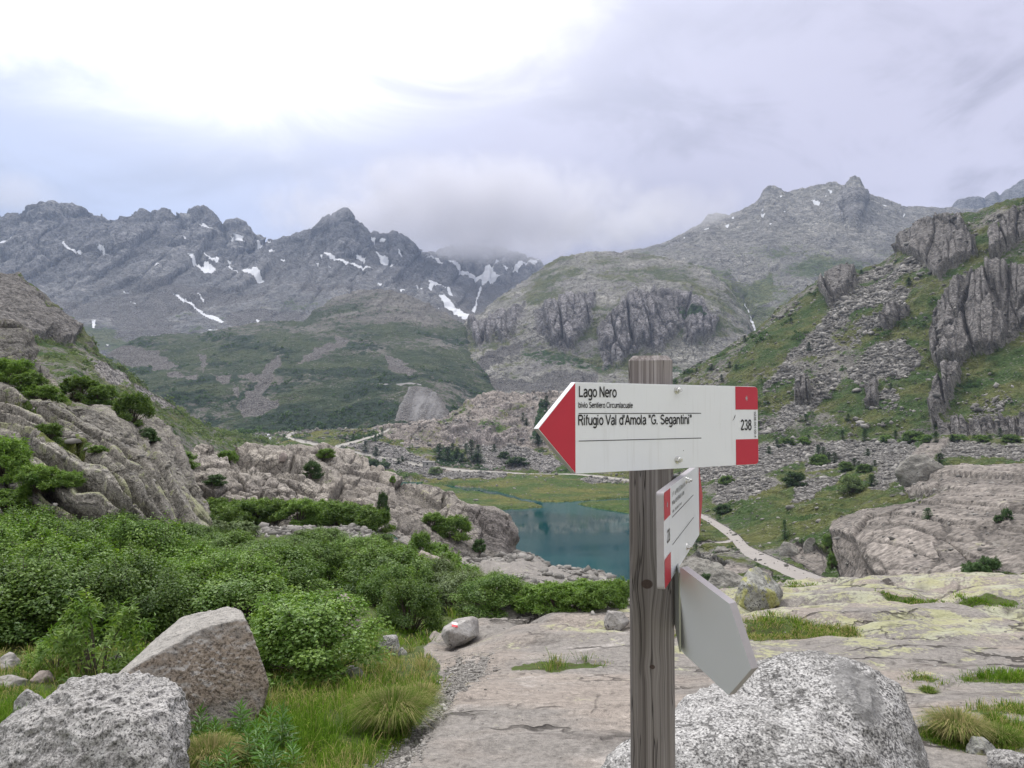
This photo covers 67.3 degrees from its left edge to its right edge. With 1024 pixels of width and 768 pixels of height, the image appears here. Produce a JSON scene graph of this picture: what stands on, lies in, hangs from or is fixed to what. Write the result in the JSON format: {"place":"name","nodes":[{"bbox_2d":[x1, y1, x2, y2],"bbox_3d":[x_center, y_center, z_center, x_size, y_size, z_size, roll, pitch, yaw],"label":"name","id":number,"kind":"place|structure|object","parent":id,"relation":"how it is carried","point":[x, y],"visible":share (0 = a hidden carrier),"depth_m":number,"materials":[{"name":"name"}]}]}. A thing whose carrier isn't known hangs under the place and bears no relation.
{"place":"outdoors","nodes":[
{"label":"outdoors","id":0,"kind":"place"},
{"bbox_2d":[0,318,210,515],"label":"rock slope","id":1,"kind":"structure","parent":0,"point":[17,338],"depth_m":34.58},
{"bbox_2d":[0,357,37,383],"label":"shrub","id":2,"kind":"object","parent":1,"relation":"on","point":[9,366],"visible":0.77,"depth_m":29.17,"materials":[{"name":"green plant"}]},
{"bbox_2d":[8,372,50,391],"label":"shrub","id":3,"kind":"object","parent":1,"relation":"on","point":[25,378],"visible":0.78,"depth_m":28.12,"materials":[{"name":"green plant"}]},
{"bbox_2d":[20,383,70,402],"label":"shrub","id":4,"kind":"object","parent":1,"relation":"on","point":[44,392],"visible":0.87,"depth_m":27.65,"materials":[{"name":"green plant"}]},
{"bbox_2d":[58,374,99,400],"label":"shrub","id":5,"kind":"object","parent":1,"relation":"on","point":[70,384],"visible":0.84,"depth_m":36.94,"materials":[{"name":"green plant"}]},
{"bbox_2d":[81,384,118,405],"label":"shrub","id":6,"kind":"object","parent":1,"relation":"on","point":[103,393],"visible":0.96,"depth_m":36.25,"materials":[{"name":"green plant"}]},
{"bbox_2d":[111,390,156,426],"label":"shrub","id":7,"kind":"object","parent":1,"relation":"on","point":[139,402],"visible":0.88,"depth_m":34.03,"materials":[{"name":"green plant"}]},
{"bbox_2d":[0,382,212,529],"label":"rock slope","id":8,"kind":"structure","parent":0,"point":[99,493],"depth_m":18.33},
{"bbox_2d":[0,433,34,484],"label":"shrub","id":9,"kind":"object","parent":8,"relation":"on","point":[14,453],"visible":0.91,"depth_m":16.59,"materials":[{"name":"green plant"}]},
{"bbox_2d":[0,486,34,513],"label":"shrub","id":10,"kind":"object","parent":8,"relation":"on","point":[7,495],"visible":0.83,"depth_m":15.75,"materials":[{"name":"green plant"}]},
{"bbox_2d":[0,498,62,519],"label":"alder shrub","id":11,"kind":"object","parent":8,"relation":"on","point":[29,511],"visible":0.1,"depth_m":15.17,"materials":[{"name":"green plant"}]},
{"bbox_2d":[11,462,60,493],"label":"shrub","id":12,"kind":"object","parent":8,"relation":"on","point":[31,476],"visible":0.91,"depth_m":15.87,"materials":[{"name":"green plant"}]},
{"bbox_2d":[33,422,68,437],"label":"shrub","id":13,"kind":"object","parent":8,"relation":"on","point":[55,428],"visible":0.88,"depth_m":18.98,"materials":[{"name":"green plant"}]},
{"bbox_2d":[49,469,87,487],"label":"shrub","id":14,"kind":"object","parent":8,"relation":"on","point":[67,478],"visible":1,"depth_m":15.99,"materials":[{"name":"green plant"}]},
{"bbox_2d":[10,399,171,506],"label":"stones","id":15,"kind":"object","parent":8,"relation":"on","point":[73,439],"visible":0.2,"depth_m":18.70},
{"bbox_2d":[0,272,268,451],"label":"hillside","id":16,"kind":"structure","parent":0,"point":[23,300],"depth_m":227.63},
{"bbox_2d":[18,273,285,451],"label":"scrub","id":17,"kind":"object","parent":16,"relation":"on","point":[181,410],"visible":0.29,"depth_m":258.63,"materials":[{"name":"green plant"}]},
{"bbox_2d":[0,200,545,355],"bbox_3d":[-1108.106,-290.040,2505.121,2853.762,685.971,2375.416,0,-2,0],"label":"mountain","id":18,"kind":"structure","parent":0,"point":[111,285],"depth_m":2218.32,"materials":[{"name":"stone"}]},
{"bbox_2d":[106,288,494,432],"bbox_3d":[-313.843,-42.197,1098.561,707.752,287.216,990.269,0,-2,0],"label":"hill","id":19,"kind":"structure","parent":0,"point":[393,323],"depth_m":909.61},
{"bbox_2d":[119,326,495,431],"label":"scrub","id":20,"kind":"object","parent":19,"relation":"on","point":[317,423],"visible":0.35,"depth_m":773.37,"materials":[{"name":"green plant"}]},
{"bbox_2d":[191,442,519,557],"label":"rock slope","id":21,"kind":"structure","parent":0,"point":[258,471],"depth_m":57.22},
{"bbox_2d":[216,497,256,521],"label":"shrub","id":22,"kind":"object","parent":21,"relation":"on","point":[243,504],"visible":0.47,"depth_m":45.04,"materials":[{"name":"green plant"}]},
{"bbox_2d":[256,497,292,523],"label":"shrub","id":23,"kind":"object","parent":21,"relation":"on","point":[269,508],"visible":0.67,"depth_m":43.15,"materials":[{"name":"green plant"}]},
{"bbox_2d":[274,497,324,525],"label":"shrub","id":24,"kind":"object","parent":21,"relation":"on","point":[306,506],"visible":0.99,"depth_m":41.73,"materials":[{"name":"green plant"}]},
{"bbox_2d":[302,459,324,478],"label":"shrub","id":25,"kind":"object","parent":21,"relation":"on","point":[310,465],"visible":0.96,"depth_m":54.71,"materials":[{"name":"green plant"}]},
{"bbox_2d":[315,500,358,525],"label":"shrub","id":26,"kind":"object","parent":21,"relation":"on","point":[333,510],"visible":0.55,"depth_m":42.50,"materials":[{"name":"green plant"}]},
{"bbox_2d":[334,502,382,527],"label":"shrub","id":27,"kind":"object","parent":21,"relation":"on","point":[349,514],"visible":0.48,"depth_m":42.34,"materials":[{"name":"green plant"}]},
{"bbox_2d":[419,512,445,529],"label":"shrub","id":28,"kind":"object","parent":21,"relation":"on","point":[434,518],"visible":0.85,"depth_m":51.42,"materials":[{"name":"green plant"}]},
{"bbox_2d":[435,514,473,541],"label":"shrub","id":29,"kind":"object","parent":21,"relation":"on","point":[464,525],"visible":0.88,"depth_m":51.16,"materials":[{"name":"green plant"}]},
{"bbox_2d":[241,390,628,512],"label":"valley floor","id":30,"kind":"structure","parent":0,"point":[433,434],"depth_m":483.76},
{"bbox_2d":[228,399,566,485],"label":"scrub","id":31,"kind":"object","parent":30,"relation":"on","point":[244,431],"visible":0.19,"depth_m":526.61,"materials":[{"name":"green plant"}]},
{"bbox_2d":[243,390,628,509],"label":"talus","id":32,"kind":"structure","parent":30,"relation":"on","point":[472,474],"depth_m":479.71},
{"bbox_2d":[389,482,629,585],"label":"lake","id":33,"kind":"structure","parent":0,"point":[574,534],"depth_m":243.91,"materials":[{"name":"liquid"}]},
{"bbox_2d":[0,530,1023,767],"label":"ground","id":34,"kind":"structure","parent":0,"point":[596,697],"depth_m":5.76,"materials":[{"name":"stone"}]},
{"bbox_2d":[0,551,45,643],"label":"alder shrub","id":35,"kind":"object","parent":34,"relation":"on","point":[2,562],"visible":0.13,"depth_m":7.22,"materials":[{"name":"green plant"}]},
{"bbox_2d":[13,689,43,712],"bbox_3d":[-2.515,1.704,4.037,0.227,0.205,0.171,-1,-2,19],"label":"rock","id":36,"kind":"object","parent":34,"relation":"on","point":[30,697],"visible":0.27,"depth_m":4.01,"materials":[{"name":"grey stone"}]},
{"bbox_2d":[0,510,68,560],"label":"alder shrub","id":37,"kind":"object","parent":34,"relation":"on","point":[28,528],"visible":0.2,"depth_m":9.29,"materials":[{"name":"green plant"}]},
{"bbox_2d":[0,553,79,647],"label":"alder shrub","id":38,"kind":"object","parent":34,"relation":"on","point":[20,601],"visible":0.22,"depth_m":6.94,"materials":[{"name":"green plant"}]},
{"bbox_2d":[0,504,79,548],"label":"alder shrub","id":39,"kind":"object","parent":34,"relation":"on","point":[13,518],"visible":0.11,"depth_m":10.54,"materials":[{"name":"green plant"}]},
{"bbox_2d":[20,636,96,675],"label":"willow shrub","id":40,"kind":"object","parent":34,"relation":"on","point":[39,658],"visible":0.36,"depth_m":5.44,"materials":[{"name":"green plant"}]},
{"bbox_2d":[0,546,128,645],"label":"alder shrub","id":41,"kind":"object","parent":34,"relation":"on","point":[16,630],"visible":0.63,"depth_m":6.95,"materials":[{"name":"green plant"}]},
{"bbox_2d":[0,521,128,623],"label":"alder shrub","id":42,"kind":"object","parent":34,"relation":"on","point":[85,550],"visible":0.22,"depth_m":8.55,"materials":[{"name":"green plant"}]},
{"bbox_2d":[27,513,118,548],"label":"alder shrub","id":43,"kind":"object","parent":34,"relation":"on","point":[85,532],"visible":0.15,"depth_m":10.93,"materials":[{"name":"green plant"}]},
{"bbox_2d":[30,585,155,682],"bbox_3d":[-2.872,1.761,5.299,0.791,0.689,0.873,-1,-4,-3],"label":"willow shrub","id":44,"kind":"object","parent":34,"relation":"on","point":[67,638],"visible":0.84,"depth_m":5.25,"materials":[{"name":"green plant"}]},
{"bbox_2d":[0,670,191,767],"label":"boulder","id":45,"kind":"object","parent":34,"relation":"on","point":[138,719],"visible":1,"depth_m":3.02,"materials":[{"name":"grey stone"}]},
{"bbox_2d":[53,547,202,649],"bbox_3d":[-3.664,2.064,7.351,1.259,0.966,1.240,1,1,-37],"label":"alder shrub","id":46,"kind":"object","parent":34,"relation":"on","point":[121,574],"visible":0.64,"depth_m":7.18,"materials":[{"name":"green plant"}]},
{"bbox_2d":[86,539,170,578],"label":"alder shrub","id":47,"kind":"object","parent":34,"relation":"on","point":[136,550],"visible":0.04,"depth_m":8.91,"materials":[{"name":"green plant"}]},
{"bbox_2d":[84,506,194,557],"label":"alder shrub","id":48,"kind":"object","parent":34,"relation":"on","point":[159,531],"visible":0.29,"depth_m":10.15,"materials":[{"name":"green plant"}]},
{"bbox_2d":[113,569,213,642],"bbox_3d":[-3.497,2.201,7.666,1.243,0.790,1.170,2,-3,-44],"label":"alder shrub","id":49,"kind":"object","parent":34,"relation":"on","point":[192,583],"visible":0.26,"depth_m":7.52,"materials":[{"name":"green plant"}]},
{"bbox_2d":[153,550,218,578],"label":"alder shrub","id":50,"kind":"object","parent":34,"relation":"on","point":[190,557],"visible":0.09,"depth_m":9.23,"materials":[{"name":"green plant"}]},
{"bbox_2d":[146,536,230,569],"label":"alder shrub","id":51,"kind":"object","parent":34,"relation":"on","point":[197,548],"visible":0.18,"depth_m":10.16,"materials":[{"name":"green plant"}]},
{"bbox_2d":[119,606,268,731],"bbox_3d":[-1.798,1.680,4.314,0.803,0.873,1.105,1,-2,-21],"label":"boulder","id":52,"kind":"object","parent":34,"relation":"on","point":[211,660],"visible":0.69,"depth_m":3.99,"materials":[{"name":"stone"}]},
{"bbox_2d":[195,525,255,548],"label":"alder shrub","id":53,"kind":"object","parent":34,"relation":"on","point":[238,536],"visible":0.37,"depth_m":14.68,"materials":[{"name":"green plant"}]},
{"bbox_2d":[209,504,243,529],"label":"shrub","id":54,"kind":"object","parent":34,"relation":"on","point":[226,513],"visible":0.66,"depth_m":27.22,"materials":[{"name":"green plant"}]},
{"bbox_2d":[187,729,266,767],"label":"grass tussock","id":55,"kind":"object","parent":34,"relation":"on","point":[206,747],"depth_m":3.41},
{"bbox_2d":[165,540,292,620],"bbox_3d":[-3.134,2.229,8.538,1.381,1.035,1.485,-2,-3,40],"label":"alder shrub","id":56,"kind":"object","parent":34,"relation":"on","point":[216,561],"visible":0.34,"depth_m":8.42,"materials":[{"name":"green plant"}]},
{"bbox_2d":[168,559,301,635],"bbox_3d":[-2.725,2.213,7.754,1.365,0.748,1.298,1,2,32],"label":"alder shrub","id":57,"kind":"object","parent":34,"relation":"on","point":[220,590],"visible":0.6,"depth_m":7.65,"materials":[{"name":"green plant"}]},
{"bbox_2d":[225,696,253,736],"bbox_3d":[-1.310,1.633,3.682,0.146,0.267,0.144,0,-2,0],"label":"willowherb","id":58,"kind":"object","parent":34,"relation":"on","point":[239,716],"visible":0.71,"depth_m":3.69,"materials":[{"name":"green"}]},
{"bbox_2d":[221,520,261,537],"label":"shrub","id":59,"kind":"object","parent":34,"relation":"on","point":[247,526],"visible":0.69,"depth_m":23.24,"materials":[{"name":"green plant"}]},
{"bbox_2d":[231,723,262,764],"bbox_3d":[-1.183,1.621,3.422,0.154,0.224,0.139,0,-2,0],"label":"willowherb","id":60,"kind":"object","parent":34,"relation":"on","point":[252,746],"visible":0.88,"depth_m":3.43,"materials":[{"name":"green"}]},
{"bbox_2d":[231,536,296,563],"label":"alder shrub","id":61,"kind":"object","parent":34,"relation":"on","point":[264,543],"visible":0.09,"depth_m":13.06,"materials":[{"name":"green plant"}]},
{"bbox_2d":[259,739,290,767],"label":"willowherb","id":62,"kind":"object","parent":34,"relation":"on","point":[272,747],"visible":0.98,"depth_m":3.30,"materials":[{"name":"green"}]},
{"bbox_2d":[265,700,298,750],"bbox_3d":[-1.086,1.625,3.616,0.176,0.276,0.160,0,-2,0],"label":"willowherb","id":63,"kind":"object","parent":34,"relation":"on","point":[282,727],"visible":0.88,"depth_m":3.62,"materials":[{"name":"green"}]},
{"bbox_2d":[249,539,335,597],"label":"alder shrub","id":64,"kind":"object","parent":34,"relation":"on","point":[294,568],"visible":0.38,"depth_m":10.44,"materials":[{"name":"green plant"}]},
{"bbox_2d":[247,580,347,671],"bbox_3d":[-1.751,1.899,5.970,0.967,0.657,0.920,4,-4,-42],"label":"alder shrub","id":65,"kind":"object","parent":34,"relation":"on","point":[276,601],"visible":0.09,"depth_m":6.04,"materials":[{"name":"green plant"}]},
{"bbox_2d":[275,527,336,557],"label":"alder shrub","id":66,"kind":"object","parent":34,"relation":"on","point":[312,535],"visible":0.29,"depth_m":15.83,"materials":[{"name":"green plant"}]},
{"bbox_2d":[287,536,355,586],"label":"alder shrub","id":67,"kind":"object","parent":34,"relation":"on","point":[335,557],"visible":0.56,"depth_m":12.75,"materials":[{"name":"green plant"}]},
{"bbox_2d":[250,586,395,691],"bbox_3d":[-1.432,1.756,5.340,1.082,0.702,1.138,-1,1,-29],"label":"alder shrub","id":68,"kind":"object","parent":34,"relation":"on","point":[312,648],"visible":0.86,"depth_m":5.13,"materials":[{"name":"green plant"}]},
{"bbox_2d":[318,532,395,560],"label":"alder shrub","id":69,"kind":"object","parent":34,"relation":"on","point":[356,541],"visible":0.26,"depth_m":15.37,"materials":[{"name":"green plant"}]},
{"bbox_2d":[354,506,397,532],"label":"shrub","id":70,"kind":"object","parent":34,"relation":"on","point":[373,518],"visible":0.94,"depth_m":29.92,"materials":[{"name":"green plant"}]},
{"bbox_2d":[332,535,436,602],"bbox_3d":[-1.915,2.862,11.708,1.599,1.086,1.719,1,-2,-16],"label":"alder shrub","id":71,"kind":"object","parent":34,"relation":"on","point":[368,561],"visible":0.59,"depth_m":11.56,"materials":[{"name":"green plant"}]},
{"bbox_2d":[349,557,423,616],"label":"alder shrub","id":72,"kind":"object","parent":34,"relation":"on","point":[370,587],"visible":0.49,"depth_m":10.48,"materials":[{"name":"green plant"}]},
{"bbox_2d":[378,634,400,655],"bbox_3d":[-1.040,2.223,6.490,0.198,0.205,0.152,0,-2,0],"label":"rock","id":73,"kind":"object","parent":34,"relation":"on","point":[392,639],"visible":0.56,"depth_m":6.45,"materials":[{"name":"grey stone"}]},
{"bbox_2d":[336,682,461,736],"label":"grass tussock","id":74,"kind":"object","parent":34,"relation":"on","point":[393,707],"depth_m":3.98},
{"bbox_2d":[373,572,446,632],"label":"alder shrub","id":75,"kind":"object","parent":34,"relation":"on","point":[419,600],"visible":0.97,"depth_m":8.70,"materials":[{"name":"green plant"}]},
{"bbox_2d":[407,529,437,555],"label":"shrub","id":76,"kind":"object","parent":34,"relation":"on","point":[421,540],"visible":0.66,"depth_m":24.33,"materials":[{"name":"green plant"}]},
{"bbox_2d":[363,643,502,767],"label":"gravel","id":77,"kind":"structure","parent":34,"relation":"on","point":[402,760],"depth_m":4.18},
{"bbox_2d":[417,551,462,602],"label":"alder shrub","id":78,"kind":"object","parent":34,"relation":"on","point":[443,563],"visible":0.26,"depth_m":13.28,"materials":[{"name":"green plant"}]},
{"bbox_2d":[254,522,627,587],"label":"stones","id":79,"kind":"object","parent":34,"relation":"on","point":[278,531],"visible":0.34,"depth_m":28.07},
{"bbox_2d":[441,616,478,647],"bbox_3d":[-0.477,2.305,7.219,0.333,0.306,0.934,0,-2,0],"label":"boulder","id":80,"kind":"object","parent":34,"relation":"on","point":[459,632],"visible":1,"depth_m":6.88,"materials":[{"name":"stone"}]},
{"bbox_2d":[427,565,494,616],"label":"alder shrub","id":81,"kind":"object","parent":34,"relation":"on","point":[455,580],"visible":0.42,"depth_m":11.68,"materials":[{"name":"green plant"}]},
{"bbox_2d":[445,567,530,618],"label":"alder shrub","id":82,"kind":"object","parent":34,"relation":"on","point":[506,584],"visible":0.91,"depth_m":8.71,"materials":[{"name":"green plant"}]},
{"bbox_2d":[0,573,1023,767],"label":"grass","id":83,"kind":"structure","parent":34,"relation":"on","point":[307,729],"depth_m":4.60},
{"bbox_2d":[509,582,552,613],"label":"grassy shrub","id":84,"kind":"object","parent":34,"relation":"on","point":[526,598],"visible":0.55,"depth_m":8.54,"materials":[{"name":"green plant"}]},
{"bbox_2d":[533,580,575,614],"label":"grassy shrub","id":85,"kind":"object","parent":34,"relation":"on","point":[551,593],"visible":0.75,"depth_m":8.03,"materials":[{"name":"green plant"}]},
{"bbox_2d":[557,585,598,611],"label":"grassy shrub","id":86,"kind":"object","parent":34,"relation":"on","point":[576,593],"visible":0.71,"depth_m":7.87,"materials":[{"name":"green plant"}]},
{"bbox_2d":[576,579,626,611],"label":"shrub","id":87,"kind":"object","parent":34,"relation":"on","point":[603,594],"visible":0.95,"depth_m":7.78,"materials":[{"name":"green plant"}]},
{"bbox_2d":[604,610,628,630],"bbox_3d":[0.977,2.204,7.195,0.240,0.166,0.178,0,-2,0],"label":"rock","id":88,"kind":"object","parent":34,"relation":"on","point":[617,620],"visible":0.99,"depth_m":7.14,"materials":[{"name":"stone"}]},
{"bbox_2d":[604,576,629,606],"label":"grassy shrub","id":89,"kind":"object","parent":34,"relation":"on","point":[623,587],"visible":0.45,"depth_m":8.13,"materials":[{"name":"green plant"}]},
{"bbox_2d":[534,355,757,767],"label":"signpost","id":90,"kind":"object","parent":34,"relation":"on","point":[649,426],"visible":1,"depth_m":1.38,"materials":[{"name":"white wood"}]},
{"bbox_2d":[735,566,782,611],"bbox_3d":[2.935,2.433,9.094,0.507,0.550,1.130,-1,-2,24],"label":"boulder","id":91,"kind":"object","parent":34,"relation":"on","point":[759,589],"visible":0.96,"depth_m":8.72,"materials":[{"name":"stone"}]},
{"bbox_2d":[600,650,929,767],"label":"boulder","id":92,"kind":"object","parent":34,"relation":"on","point":[810,709],"visible":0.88,"depth_m":2.62,"materials":[{"name":"stone"}]},
{"bbox_2d":[915,705,1012,744],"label":"grass tussock","id":93,"kind":"object","parent":34,"relation":"on","point":[961,726],"depth_m":3.74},
{"bbox_2d":[965,736,995,754],"bbox_3d":[2.189,1.700,3.584,0.136,0.102,0.102,0,-2,0],"label":"rock","id":94,"kind":"object","parent":34,"relation":"on","point":[976,746],"visible":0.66,"depth_m":3.57,"materials":[{"name":"stone"}]},
{"bbox_2d":[976,720,1023,746],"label":"grass tussock","id":95,"kind":"object","parent":34,"relation":"on","point":[1009,731],"depth_m":3.71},
{"bbox_2d":[986,749,1023,767],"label":"rock","id":96,"kind":"object","parent":34,"relation":"on","point":[1001,758],"visible":1,"depth_m":3.34,"materials":[{"name":"grey stone"}]},
{"bbox_2d":[0,0,1023,264],"label":"sky","id":97,"kind":"structure","parent":0,"point":[544,130],"materials":[{"name":"white"}]},
{"bbox_2d":[464,251,753,393],"bbox_3d":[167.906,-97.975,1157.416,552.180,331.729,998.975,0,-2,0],"label":"mountain","id":98,"kind":"structure","parent":0,"point":[560,323],"depth_m":1063.96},
{"bbox_2d":[623,175,981,330],"bbox_3d":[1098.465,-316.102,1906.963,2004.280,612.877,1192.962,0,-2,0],"label":"mountain","id":99,"kind":"structure","parent":0,"point":[768,252],"depth_m":1875.15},
{"bbox_2d":[673,197,1023,582],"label":"hillside","id":100,"kind":"structure","parent":0,"point":[949,354],"depth_m":328.67,"materials":[{"name":"plant"}]},
{"bbox_2d":[679,558,724,575],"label":"rock","id":101,"kind":"object","parent":100,"relation":"on","point":[699,566],"visible":0.4,"depth_m":118.02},
{"bbox_2d":[708,569,742,588],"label":"rock","id":102,"kind":"object","parent":100,"relation":"on","point":[722,578],"visible":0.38,"depth_m":87.34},
{"bbox_2d":[780,470,807,486],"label":"shrub","id":103,"kind":"object","parent":100,"relation":"on","point":[791,481],"visible":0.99,"depth_m":223.85,"materials":[{"name":"green plant"}]},
{"bbox_2d":[673,200,1023,580],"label":"scrub","id":104,"kind":"object","parent":100,"relation":"on","point":[751,336],"visible":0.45,"depth_m":404.63,"materials":[{"name":"green plant"}]},
{"bbox_2d":[674,201,1023,586],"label":"talus","id":105,"kind":"structure","parent":100,"relation":"on","point":[881,288],"depth_m":364.19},
{"bbox_2d":[837,474,867,492],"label":"shrub","id":106,"kind":"object","parent":100,"relation":"on","point":[851,483],"visible":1,"depth_m":189.41,"materials":[{"name":"green plant"}]},
{"bbox_2d":[895,454,944,486],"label":"rock","id":107,"kind":"object","parent":100,"relation":"on","point":[910,470],"visible":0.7,"depth_m":161.27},
{"bbox_2d":[955,559,992,572],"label":"shrub","id":108,"kind":"object","parent":100,"relation":"on","point":[975,566],"visible":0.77,"depth_m":53.01,"materials":[{"name":"green plant"}]},
{"bbox_2d":[942,179,1023,209],"bbox_3d":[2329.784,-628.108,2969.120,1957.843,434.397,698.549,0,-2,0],"label":"mountain","id":109,"kind":"structure","parent":0,"point":[1016,190],"depth_m":2989.13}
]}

